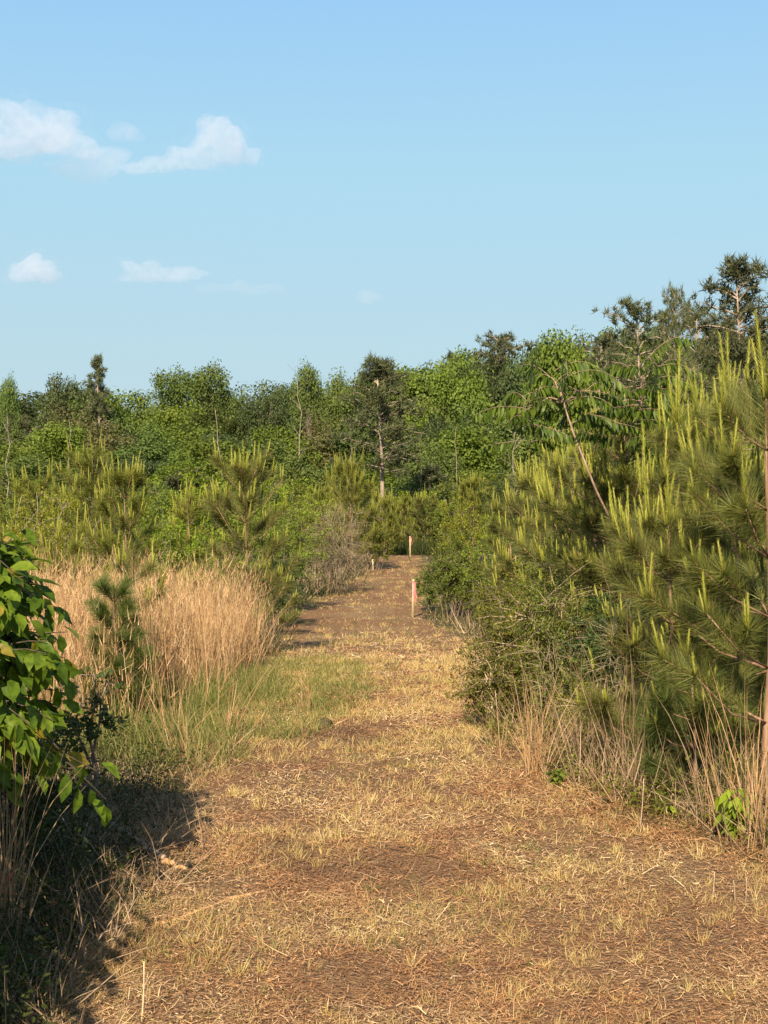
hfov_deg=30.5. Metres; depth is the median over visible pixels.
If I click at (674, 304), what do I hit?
pine tree
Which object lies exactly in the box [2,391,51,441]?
broadleaf tree
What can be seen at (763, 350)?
broadleaf tree
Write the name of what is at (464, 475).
broadleaf tree
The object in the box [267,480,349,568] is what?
leafy shrub
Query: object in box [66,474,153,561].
leafy shrub
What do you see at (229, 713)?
dry grass clump
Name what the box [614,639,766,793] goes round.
young pine
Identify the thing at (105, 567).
leafy shrub
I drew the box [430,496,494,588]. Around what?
leafy shrub
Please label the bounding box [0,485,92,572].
leafy shrub
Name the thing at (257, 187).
sky
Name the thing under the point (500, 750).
dry grass clump
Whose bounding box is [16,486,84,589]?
leafy shrub
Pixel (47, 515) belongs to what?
leafy shrub
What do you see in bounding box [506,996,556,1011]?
fallen twig
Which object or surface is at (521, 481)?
young pine
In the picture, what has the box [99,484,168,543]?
leafy shrub
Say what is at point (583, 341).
broadleaf tree
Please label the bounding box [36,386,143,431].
broadleaf tree
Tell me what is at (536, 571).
leafy shrub
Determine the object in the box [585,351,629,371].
broadleaf tree
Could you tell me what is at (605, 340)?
pine tree
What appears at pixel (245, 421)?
broadleaf tree
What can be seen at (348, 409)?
broadleaf tree
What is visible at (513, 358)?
broadleaf tree
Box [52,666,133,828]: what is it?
leafy sapling
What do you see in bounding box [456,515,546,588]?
leafy shrub
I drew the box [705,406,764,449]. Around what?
broadleaf tree
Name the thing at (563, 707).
leafy shrub
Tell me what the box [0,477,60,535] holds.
leafy shrub
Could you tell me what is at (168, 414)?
broadleaf tree
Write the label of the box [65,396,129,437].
broadleaf tree
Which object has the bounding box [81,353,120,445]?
pine tree
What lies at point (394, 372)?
broadleaf tree
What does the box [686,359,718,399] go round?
broadleaf tree
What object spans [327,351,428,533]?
pine tree
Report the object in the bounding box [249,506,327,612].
leafy shrub
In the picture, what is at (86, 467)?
young pine
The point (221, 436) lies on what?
broadleaf tree
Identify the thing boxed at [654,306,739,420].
pine tree
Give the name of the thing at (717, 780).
dry grass clump
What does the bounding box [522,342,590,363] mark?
broadleaf tree
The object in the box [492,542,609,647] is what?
leafy shrub
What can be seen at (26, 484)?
young pine
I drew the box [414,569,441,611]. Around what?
leafy shrub
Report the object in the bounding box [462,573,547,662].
leafy shrub
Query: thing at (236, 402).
broadleaf tree
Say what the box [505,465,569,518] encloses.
leafy shrub
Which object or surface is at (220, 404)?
broadleaf tree
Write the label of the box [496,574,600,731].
leafy shrub
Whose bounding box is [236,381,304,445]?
broadleaf tree
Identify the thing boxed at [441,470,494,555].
young pine
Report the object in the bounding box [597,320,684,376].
broadleaf tree
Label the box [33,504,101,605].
young pine
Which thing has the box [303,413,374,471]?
broadleaf tree
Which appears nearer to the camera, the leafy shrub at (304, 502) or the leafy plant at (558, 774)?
the leafy plant at (558, 774)
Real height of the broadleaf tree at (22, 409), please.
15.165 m
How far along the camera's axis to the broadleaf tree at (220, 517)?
79.71 m
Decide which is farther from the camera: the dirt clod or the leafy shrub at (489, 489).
the leafy shrub at (489, 489)
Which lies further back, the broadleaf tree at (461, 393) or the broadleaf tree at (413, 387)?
the broadleaf tree at (413, 387)
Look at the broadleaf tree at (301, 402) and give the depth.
178.17 m
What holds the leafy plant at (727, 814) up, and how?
on the ground at (513, 745)
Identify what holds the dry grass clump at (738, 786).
on the ground at (513, 745)
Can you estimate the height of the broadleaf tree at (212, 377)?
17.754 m
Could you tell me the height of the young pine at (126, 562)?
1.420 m
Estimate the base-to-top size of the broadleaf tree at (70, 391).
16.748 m
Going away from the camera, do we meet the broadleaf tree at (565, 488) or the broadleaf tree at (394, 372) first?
the broadleaf tree at (565, 488)
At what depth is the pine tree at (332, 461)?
112.27 m
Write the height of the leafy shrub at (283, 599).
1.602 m
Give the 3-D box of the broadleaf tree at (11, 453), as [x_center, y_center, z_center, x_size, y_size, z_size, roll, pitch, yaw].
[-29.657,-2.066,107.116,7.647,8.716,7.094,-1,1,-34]
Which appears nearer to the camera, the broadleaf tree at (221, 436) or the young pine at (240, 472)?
the young pine at (240, 472)
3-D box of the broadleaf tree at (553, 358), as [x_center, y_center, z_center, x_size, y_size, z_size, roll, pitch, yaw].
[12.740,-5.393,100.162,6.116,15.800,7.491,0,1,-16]
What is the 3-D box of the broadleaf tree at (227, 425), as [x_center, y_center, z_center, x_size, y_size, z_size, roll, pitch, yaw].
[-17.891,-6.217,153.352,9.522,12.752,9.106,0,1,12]
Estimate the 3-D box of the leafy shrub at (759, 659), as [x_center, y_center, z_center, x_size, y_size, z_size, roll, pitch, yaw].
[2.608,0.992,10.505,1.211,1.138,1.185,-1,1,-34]
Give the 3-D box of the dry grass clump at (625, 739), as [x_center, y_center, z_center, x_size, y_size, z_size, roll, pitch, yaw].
[1.046,0.932,7.585,1.351,1.235,1.080,0,1,0]
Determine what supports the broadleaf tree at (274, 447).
on the ground at (513, 745)
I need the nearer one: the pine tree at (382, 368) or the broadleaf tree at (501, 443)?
the pine tree at (382, 368)
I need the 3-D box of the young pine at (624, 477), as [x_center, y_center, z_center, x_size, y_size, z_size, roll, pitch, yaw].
[1.919,0.297,11.067,1.256,2.572,1.225,0,1,27]
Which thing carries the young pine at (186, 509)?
on the ground at (513, 745)
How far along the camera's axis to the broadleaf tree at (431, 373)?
147.02 m
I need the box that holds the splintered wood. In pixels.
[150,848,186,869]
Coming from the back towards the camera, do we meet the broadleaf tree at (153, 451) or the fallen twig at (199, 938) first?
the broadleaf tree at (153, 451)
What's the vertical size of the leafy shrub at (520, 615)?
1.211 m
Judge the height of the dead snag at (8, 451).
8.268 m
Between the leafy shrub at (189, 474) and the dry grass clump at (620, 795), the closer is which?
the dry grass clump at (620, 795)
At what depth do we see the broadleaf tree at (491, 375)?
148.67 m
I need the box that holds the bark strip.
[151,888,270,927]
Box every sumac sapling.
[472,347,645,624]
[563,337,700,620]
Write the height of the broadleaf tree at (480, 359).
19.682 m
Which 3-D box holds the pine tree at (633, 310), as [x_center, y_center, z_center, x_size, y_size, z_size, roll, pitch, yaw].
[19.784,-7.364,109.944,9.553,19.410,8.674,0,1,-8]
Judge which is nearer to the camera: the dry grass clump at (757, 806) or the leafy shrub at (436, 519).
the dry grass clump at (757, 806)
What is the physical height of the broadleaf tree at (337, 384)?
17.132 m
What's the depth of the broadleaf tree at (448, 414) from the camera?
147.47 m
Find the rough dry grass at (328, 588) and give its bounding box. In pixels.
[1,540,765,722]
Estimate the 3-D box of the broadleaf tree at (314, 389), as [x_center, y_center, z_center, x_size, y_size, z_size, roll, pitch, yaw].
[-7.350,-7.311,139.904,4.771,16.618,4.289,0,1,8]
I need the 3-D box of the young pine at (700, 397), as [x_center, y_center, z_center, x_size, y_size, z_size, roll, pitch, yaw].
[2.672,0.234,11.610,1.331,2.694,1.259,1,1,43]
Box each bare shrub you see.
[300,503,384,594]
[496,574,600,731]
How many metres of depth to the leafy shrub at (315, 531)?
49.87 m
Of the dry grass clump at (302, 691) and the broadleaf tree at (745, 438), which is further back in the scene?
the broadleaf tree at (745, 438)
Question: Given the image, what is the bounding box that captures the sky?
[0,0,767,475]
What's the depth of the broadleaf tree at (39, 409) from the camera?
178.57 m
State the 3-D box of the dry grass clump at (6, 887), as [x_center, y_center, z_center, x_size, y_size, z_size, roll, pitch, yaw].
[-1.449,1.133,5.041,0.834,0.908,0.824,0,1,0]
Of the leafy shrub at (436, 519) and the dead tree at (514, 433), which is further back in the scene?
the dead tree at (514, 433)
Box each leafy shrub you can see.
[0,457,27,542]
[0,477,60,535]
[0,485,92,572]
[0,492,69,581]
[0,721,107,880]
[13,518,130,592]
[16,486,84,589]
[25,484,83,530]
[29,485,117,543]
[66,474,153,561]
[73,533,118,596]
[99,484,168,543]
[101,498,241,614]
[105,480,196,567]
[123,475,209,549]
[150,460,252,591]
[213,462,284,551]
[232,476,341,572]
[238,476,316,537]
[242,549,318,627]
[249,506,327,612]
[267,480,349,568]
[288,489,368,539]
[289,508,350,557]
[326,480,412,543]
[358,523,396,569]
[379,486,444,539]
[403,479,513,540]
[413,524,490,616]
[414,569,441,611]
[420,499,467,543]
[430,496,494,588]
[444,621,538,725]
[445,473,515,538]
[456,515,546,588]
[458,534,547,632]
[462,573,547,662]
[465,558,611,717]
[469,468,535,563]
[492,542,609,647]
[499,530,614,655]
[502,472,568,545]
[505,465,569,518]
[543,669,637,748]
[550,588,678,731]
[566,466,640,538]
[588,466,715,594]
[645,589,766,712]
[689,493,767,614]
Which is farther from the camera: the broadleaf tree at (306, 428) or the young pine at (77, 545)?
the broadleaf tree at (306, 428)
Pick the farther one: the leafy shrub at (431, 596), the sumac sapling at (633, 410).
the leafy shrub at (431, 596)
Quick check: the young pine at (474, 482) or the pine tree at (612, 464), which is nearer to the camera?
the young pine at (474, 482)
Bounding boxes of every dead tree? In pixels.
[289,366,311,466]
[498,422,529,496]
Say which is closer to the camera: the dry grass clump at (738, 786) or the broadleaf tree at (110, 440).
the dry grass clump at (738, 786)
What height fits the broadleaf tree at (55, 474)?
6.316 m
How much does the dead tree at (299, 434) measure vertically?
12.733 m
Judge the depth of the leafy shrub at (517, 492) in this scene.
48.06 m
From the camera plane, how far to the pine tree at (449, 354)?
184.03 m
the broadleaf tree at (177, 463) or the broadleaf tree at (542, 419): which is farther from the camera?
the broadleaf tree at (542, 419)
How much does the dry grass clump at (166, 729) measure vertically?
0.854 m
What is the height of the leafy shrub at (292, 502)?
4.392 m
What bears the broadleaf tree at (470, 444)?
on the ground at (513, 745)
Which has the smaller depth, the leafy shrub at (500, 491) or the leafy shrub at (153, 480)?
the leafy shrub at (500, 491)
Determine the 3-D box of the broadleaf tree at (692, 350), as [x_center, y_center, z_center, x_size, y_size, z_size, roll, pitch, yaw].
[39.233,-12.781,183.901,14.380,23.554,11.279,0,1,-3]
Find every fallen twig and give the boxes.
[185,932,221,943]
[450,965,504,978]
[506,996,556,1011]
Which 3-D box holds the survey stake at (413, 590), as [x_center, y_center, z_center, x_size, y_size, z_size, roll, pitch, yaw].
[0.629,1.841,29.022,0.119,0.914,0.052,0,1,0]
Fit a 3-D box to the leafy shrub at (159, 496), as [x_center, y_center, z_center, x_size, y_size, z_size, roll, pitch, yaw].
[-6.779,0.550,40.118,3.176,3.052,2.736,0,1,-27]
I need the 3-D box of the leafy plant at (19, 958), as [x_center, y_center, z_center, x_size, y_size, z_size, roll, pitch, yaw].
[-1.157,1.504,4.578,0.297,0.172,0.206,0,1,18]
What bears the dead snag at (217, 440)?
on the ground at (513, 745)
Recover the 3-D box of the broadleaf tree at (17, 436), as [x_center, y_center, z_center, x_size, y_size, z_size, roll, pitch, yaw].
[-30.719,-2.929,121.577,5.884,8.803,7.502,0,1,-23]
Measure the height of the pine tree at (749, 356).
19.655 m
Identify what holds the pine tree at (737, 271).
on the ground at (513, 745)
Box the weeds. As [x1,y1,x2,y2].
[0,705,199,1023]
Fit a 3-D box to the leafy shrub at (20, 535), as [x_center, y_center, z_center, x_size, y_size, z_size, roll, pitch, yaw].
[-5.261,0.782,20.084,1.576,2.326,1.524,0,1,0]
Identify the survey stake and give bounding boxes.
[409,536,412,556]
[412,579,416,616]
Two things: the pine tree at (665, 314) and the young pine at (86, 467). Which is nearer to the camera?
the young pine at (86, 467)
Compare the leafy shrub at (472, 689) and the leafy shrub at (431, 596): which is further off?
the leafy shrub at (431, 596)
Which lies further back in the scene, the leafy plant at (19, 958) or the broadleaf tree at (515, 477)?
the broadleaf tree at (515, 477)
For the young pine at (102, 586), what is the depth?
10.06 m
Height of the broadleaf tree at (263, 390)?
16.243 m
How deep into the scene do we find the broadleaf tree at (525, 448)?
99.30 m
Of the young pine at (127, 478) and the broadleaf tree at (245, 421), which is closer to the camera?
the young pine at (127, 478)
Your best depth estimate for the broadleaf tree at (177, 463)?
106.63 m
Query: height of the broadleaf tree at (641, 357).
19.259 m
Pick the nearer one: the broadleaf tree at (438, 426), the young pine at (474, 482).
the young pine at (474, 482)
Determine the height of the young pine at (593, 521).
2.026 m
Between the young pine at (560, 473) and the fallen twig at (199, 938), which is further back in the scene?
the young pine at (560, 473)
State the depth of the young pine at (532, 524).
14.54 m
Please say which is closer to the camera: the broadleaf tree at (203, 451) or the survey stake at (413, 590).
the survey stake at (413, 590)
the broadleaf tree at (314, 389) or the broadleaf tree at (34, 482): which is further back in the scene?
the broadleaf tree at (314, 389)
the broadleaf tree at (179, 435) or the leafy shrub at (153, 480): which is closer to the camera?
the leafy shrub at (153, 480)
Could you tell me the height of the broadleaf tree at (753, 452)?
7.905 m
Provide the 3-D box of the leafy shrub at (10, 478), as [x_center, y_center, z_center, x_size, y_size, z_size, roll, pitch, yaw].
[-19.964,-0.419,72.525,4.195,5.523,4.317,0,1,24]
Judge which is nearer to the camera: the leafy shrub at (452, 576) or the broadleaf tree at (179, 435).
the leafy shrub at (452, 576)
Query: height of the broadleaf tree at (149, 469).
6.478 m
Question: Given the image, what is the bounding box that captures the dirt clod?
[314,717,334,728]
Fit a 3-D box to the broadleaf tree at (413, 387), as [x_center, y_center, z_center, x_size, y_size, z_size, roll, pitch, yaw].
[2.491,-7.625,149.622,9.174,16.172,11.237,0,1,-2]
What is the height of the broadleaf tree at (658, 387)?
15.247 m
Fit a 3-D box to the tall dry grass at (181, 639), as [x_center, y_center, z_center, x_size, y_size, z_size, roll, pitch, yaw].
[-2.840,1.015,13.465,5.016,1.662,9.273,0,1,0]
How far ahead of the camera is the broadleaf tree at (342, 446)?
126.86 m
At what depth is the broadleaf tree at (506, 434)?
124.74 m
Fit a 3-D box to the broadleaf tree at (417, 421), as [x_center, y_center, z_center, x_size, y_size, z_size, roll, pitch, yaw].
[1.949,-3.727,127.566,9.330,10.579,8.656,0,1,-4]
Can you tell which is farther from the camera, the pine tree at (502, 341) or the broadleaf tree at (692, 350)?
the broadleaf tree at (692, 350)
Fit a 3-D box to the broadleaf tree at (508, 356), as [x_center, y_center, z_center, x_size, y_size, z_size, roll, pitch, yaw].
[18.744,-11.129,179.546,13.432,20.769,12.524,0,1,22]
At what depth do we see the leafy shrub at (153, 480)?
72.90 m
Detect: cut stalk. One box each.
[29,950,52,1010]
[141,961,144,1021]
[639,778,643,828]
[711,872,714,901]
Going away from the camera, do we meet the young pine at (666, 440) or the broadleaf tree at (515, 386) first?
the young pine at (666, 440)
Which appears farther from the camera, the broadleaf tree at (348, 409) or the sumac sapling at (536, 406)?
the broadleaf tree at (348, 409)
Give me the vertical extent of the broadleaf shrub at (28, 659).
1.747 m
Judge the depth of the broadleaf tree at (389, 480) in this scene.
103.34 m
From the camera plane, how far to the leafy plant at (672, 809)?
7.12 m
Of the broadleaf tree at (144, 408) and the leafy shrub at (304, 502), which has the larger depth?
the broadleaf tree at (144, 408)
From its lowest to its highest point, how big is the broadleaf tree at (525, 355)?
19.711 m
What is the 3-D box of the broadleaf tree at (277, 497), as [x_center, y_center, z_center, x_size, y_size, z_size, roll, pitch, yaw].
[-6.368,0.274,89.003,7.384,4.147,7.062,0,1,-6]
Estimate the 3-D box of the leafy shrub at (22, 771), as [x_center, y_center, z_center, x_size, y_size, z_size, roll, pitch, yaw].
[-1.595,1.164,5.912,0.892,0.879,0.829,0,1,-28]
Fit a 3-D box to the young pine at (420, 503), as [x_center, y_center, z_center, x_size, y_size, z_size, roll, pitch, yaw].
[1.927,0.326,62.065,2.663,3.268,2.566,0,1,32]
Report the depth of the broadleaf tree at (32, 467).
95.05 m
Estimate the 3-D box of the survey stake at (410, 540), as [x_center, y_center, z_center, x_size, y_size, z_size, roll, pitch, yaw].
[1.055,1.415,55.010,0.143,0.930,0.053,0,1,8]
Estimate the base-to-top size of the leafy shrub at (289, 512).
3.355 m
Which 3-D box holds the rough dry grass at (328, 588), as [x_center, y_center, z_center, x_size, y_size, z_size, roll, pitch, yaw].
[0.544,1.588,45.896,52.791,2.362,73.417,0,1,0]
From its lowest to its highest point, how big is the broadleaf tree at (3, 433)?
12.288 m
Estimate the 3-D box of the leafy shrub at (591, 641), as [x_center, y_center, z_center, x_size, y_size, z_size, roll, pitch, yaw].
[1.593,1.028,9.511,0.878,1.018,0.861,0,1,0]
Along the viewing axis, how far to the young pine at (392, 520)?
54.84 m
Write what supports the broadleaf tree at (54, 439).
on the ground at (513, 745)
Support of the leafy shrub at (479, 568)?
on the ground at (513, 745)
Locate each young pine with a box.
[0,457,77,583]
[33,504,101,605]
[39,426,138,597]
[72,566,168,714]
[81,450,169,605]
[107,537,171,673]
[164,473,221,610]
[187,436,308,627]
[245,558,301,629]
[302,481,346,543]
[319,447,388,569]
[364,485,405,552]
[385,491,422,545]
[399,488,453,548]
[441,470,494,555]
[468,478,543,626]
[488,447,580,642]
[495,444,601,637]
[503,425,618,647]
[519,387,650,656]
[532,460,660,682]
[534,460,638,617]
[550,390,678,673]
[551,424,722,699]
[555,466,764,766]
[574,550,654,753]
[601,345,766,694]
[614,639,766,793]
[623,309,767,808]
[642,330,767,734]
[648,431,767,760]
[654,379,767,611]
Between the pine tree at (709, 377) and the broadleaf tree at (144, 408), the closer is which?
the pine tree at (709, 377)
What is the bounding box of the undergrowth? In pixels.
[462,648,767,854]
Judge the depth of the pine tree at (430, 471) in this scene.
83.34 m
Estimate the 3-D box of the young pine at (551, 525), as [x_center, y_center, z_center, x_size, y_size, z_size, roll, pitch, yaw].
[1.755,0.398,13.200,1.358,2.519,1.221,0,1,0]
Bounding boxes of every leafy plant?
[0,937,56,996]
[56,895,93,943]
[545,767,567,786]
[657,804,680,817]
[714,787,763,840]
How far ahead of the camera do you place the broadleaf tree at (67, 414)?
147.92 m
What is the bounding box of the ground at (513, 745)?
[1,487,767,1023]
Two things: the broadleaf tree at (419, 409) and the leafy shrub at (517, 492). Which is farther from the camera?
the broadleaf tree at (419, 409)
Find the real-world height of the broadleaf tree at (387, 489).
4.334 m
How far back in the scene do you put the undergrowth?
7.74 m
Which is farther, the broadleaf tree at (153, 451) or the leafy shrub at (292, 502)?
the broadleaf tree at (153, 451)
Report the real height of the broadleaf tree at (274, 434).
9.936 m
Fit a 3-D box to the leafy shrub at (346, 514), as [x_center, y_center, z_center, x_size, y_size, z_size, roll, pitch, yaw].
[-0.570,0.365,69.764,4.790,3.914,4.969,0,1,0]
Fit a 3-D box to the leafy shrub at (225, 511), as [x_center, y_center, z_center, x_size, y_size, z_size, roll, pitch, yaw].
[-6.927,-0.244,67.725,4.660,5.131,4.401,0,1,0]
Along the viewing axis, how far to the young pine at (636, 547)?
7.88 m
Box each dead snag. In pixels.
[1,415,15,495]
[215,411,223,484]
[455,429,456,478]
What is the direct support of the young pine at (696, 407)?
on the ground at (513, 745)
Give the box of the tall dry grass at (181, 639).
[23,541,333,734]
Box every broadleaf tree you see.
[0,368,20,441]
[0,389,42,433]
[0,410,13,452]
[0,434,48,468]
[0,452,57,538]
[0,480,24,524]
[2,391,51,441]
[2,426,40,465]
[13,420,94,484]
[14,477,75,528]
[21,456,80,486]
[23,380,111,434]
[31,401,100,469]
[36,371,96,428]
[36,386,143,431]
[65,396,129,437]
[72,414,141,467]
[100,481,192,530]
[101,428,183,491]
[104,417,168,450]
[108,452,181,491]
[116,388,166,439]
[127,400,212,451]
[142,412,221,462]
[144,362,207,429]
[145,447,230,494]
[168,436,277,495]
[174,359,236,421]
[181,397,251,440]
[183,384,246,421]
[187,487,256,532]
[197,431,262,449]
[218,438,294,496]
[219,392,250,425]
[228,412,259,441]
[233,379,297,424]
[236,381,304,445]
[238,484,326,530]
[247,422,324,486]
[263,449,330,525]
[276,381,334,424]
[280,403,332,461]
[287,356,335,436]
[291,415,343,438]
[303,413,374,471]
[310,366,351,435]
[315,455,410,518]
[329,409,400,472]
[332,366,376,453]
[348,363,425,389]
[355,480,446,528]
[364,414,433,480]
[371,392,446,476]
[374,365,449,422]
[396,437,465,494]
[407,412,493,472]
[408,353,464,437]
[415,421,516,536]
[415,466,518,513]
[418,344,500,507]
[418,362,443,373]
[443,378,491,428]
[445,348,514,417]
[449,400,543,502]
[460,348,514,375]
[464,358,535,422]
[478,461,551,520]
[479,343,524,366]
[482,341,544,377]
[483,429,538,477]
[487,338,540,403]
[488,392,583,441]
[511,420,574,538]
[514,460,618,516]
[520,324,609,461]
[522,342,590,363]
[573,326,630,374]
[573,339,614,393]
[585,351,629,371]
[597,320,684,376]
[600,336,711,401]
[615,448,679,503]
[620,375,682,419]
[628,395,693,457]
[648,327,721,377]
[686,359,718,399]
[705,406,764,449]
[732,434,763,465]
[739,322,767,390]
[743,333,767,383]
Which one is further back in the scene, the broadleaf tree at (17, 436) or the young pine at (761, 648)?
the broadleaf tree at (17, 436)
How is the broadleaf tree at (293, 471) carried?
on the ground at (513, 745)
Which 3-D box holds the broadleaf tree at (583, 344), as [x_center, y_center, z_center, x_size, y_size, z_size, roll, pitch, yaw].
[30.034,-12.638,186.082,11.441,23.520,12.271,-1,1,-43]
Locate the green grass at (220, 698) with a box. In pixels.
[2,562,767,1023]
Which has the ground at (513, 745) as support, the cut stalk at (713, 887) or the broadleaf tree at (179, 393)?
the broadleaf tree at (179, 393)
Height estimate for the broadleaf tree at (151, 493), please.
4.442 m
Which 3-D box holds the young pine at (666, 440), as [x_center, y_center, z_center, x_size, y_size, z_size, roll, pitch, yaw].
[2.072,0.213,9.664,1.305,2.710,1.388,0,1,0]
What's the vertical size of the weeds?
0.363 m
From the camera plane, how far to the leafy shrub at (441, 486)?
67.60 m
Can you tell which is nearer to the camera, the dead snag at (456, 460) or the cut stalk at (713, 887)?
the cut stalk at (713, 887)
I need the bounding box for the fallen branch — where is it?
[100,817,165,859]
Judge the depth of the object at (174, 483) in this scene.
82.99 m
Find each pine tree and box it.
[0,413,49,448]
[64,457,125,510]
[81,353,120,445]
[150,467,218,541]
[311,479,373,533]
[322,456,358,520]
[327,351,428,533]
[395,463,455,540]
[441,350,456,364]
[464,329,537,405]
[574,329,642,428]
[588,294,690,420]
[598,437,640,495]
[642,279,705,409]
[654,303,676,346]
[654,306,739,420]
[683,312,767,420]
[686,251,767,449]
[732,345,764,378]
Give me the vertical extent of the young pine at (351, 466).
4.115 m
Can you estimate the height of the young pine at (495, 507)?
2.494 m
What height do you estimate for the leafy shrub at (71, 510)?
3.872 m
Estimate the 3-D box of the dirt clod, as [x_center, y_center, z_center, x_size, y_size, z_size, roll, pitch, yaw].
[-0.412,1.501,9.934,0.160,0.101,0.146,0,1,-23]
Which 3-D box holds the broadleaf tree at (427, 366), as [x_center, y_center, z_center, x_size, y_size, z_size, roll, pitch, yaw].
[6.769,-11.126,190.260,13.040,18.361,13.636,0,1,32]
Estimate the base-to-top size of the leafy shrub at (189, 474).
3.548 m
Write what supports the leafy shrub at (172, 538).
on the ground at (513, 745)
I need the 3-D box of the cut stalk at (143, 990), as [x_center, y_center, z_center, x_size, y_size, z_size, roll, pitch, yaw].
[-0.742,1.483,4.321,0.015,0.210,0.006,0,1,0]
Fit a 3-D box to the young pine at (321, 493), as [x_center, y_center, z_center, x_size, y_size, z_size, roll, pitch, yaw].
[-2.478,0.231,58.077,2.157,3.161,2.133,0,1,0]
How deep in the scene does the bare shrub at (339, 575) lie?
35.93 m
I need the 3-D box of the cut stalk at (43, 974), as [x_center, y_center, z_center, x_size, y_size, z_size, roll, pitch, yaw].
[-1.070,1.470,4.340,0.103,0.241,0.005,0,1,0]
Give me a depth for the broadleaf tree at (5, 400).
139.59 m
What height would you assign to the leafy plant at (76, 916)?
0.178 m
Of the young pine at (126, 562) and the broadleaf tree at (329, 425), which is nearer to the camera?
the young pine at (126, 562)
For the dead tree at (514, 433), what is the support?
on the ground at (513, 745)
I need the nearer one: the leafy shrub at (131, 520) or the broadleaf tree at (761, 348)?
the leafy shrub at (131, 520)
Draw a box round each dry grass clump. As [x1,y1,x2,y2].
[0,742,89,946]
[73,644,247,760]
[197,658,273,733]
[268,656,312,711]
[450,663,597,777]
[458,590,687,801]
[474,706,529,756]
[497,637,658,793]
[577,765,695,811]
[628,686,762,831]
[678,670,767,855]
[680,671,767,848]
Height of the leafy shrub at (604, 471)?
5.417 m
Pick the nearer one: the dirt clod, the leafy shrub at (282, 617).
the dirt clod
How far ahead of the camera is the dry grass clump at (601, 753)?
8.03 m
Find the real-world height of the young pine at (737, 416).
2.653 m
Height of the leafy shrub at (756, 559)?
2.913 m
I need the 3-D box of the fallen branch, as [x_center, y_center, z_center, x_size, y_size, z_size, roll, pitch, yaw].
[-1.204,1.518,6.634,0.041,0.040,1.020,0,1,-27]
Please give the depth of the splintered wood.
6.15 m
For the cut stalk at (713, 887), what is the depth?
5.70 m
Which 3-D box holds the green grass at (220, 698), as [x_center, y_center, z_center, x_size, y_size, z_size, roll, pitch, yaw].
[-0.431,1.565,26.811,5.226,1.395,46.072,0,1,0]
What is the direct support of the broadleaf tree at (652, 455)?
on the ground at (513, 745)
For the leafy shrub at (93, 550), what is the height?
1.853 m
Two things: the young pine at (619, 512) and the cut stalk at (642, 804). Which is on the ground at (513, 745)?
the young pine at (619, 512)
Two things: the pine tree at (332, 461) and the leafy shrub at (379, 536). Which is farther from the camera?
the pine tree at (332, 461)
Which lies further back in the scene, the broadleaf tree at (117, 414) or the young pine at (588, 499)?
the broadleaf tree at (117, 414)
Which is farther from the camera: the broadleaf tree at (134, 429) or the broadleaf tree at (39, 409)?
the broadleaf tree at (39, 409)
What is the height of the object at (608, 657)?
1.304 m
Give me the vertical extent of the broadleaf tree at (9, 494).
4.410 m
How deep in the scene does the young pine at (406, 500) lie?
65.75 m
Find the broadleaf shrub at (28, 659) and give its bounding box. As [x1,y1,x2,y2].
[0,528,119,826]
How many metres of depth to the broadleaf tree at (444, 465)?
91.56 m
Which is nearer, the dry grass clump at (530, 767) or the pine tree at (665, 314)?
the dry grass clump at (530, 767)
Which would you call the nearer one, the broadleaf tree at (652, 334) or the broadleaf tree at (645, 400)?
the broadleaf tree at (645, 400)

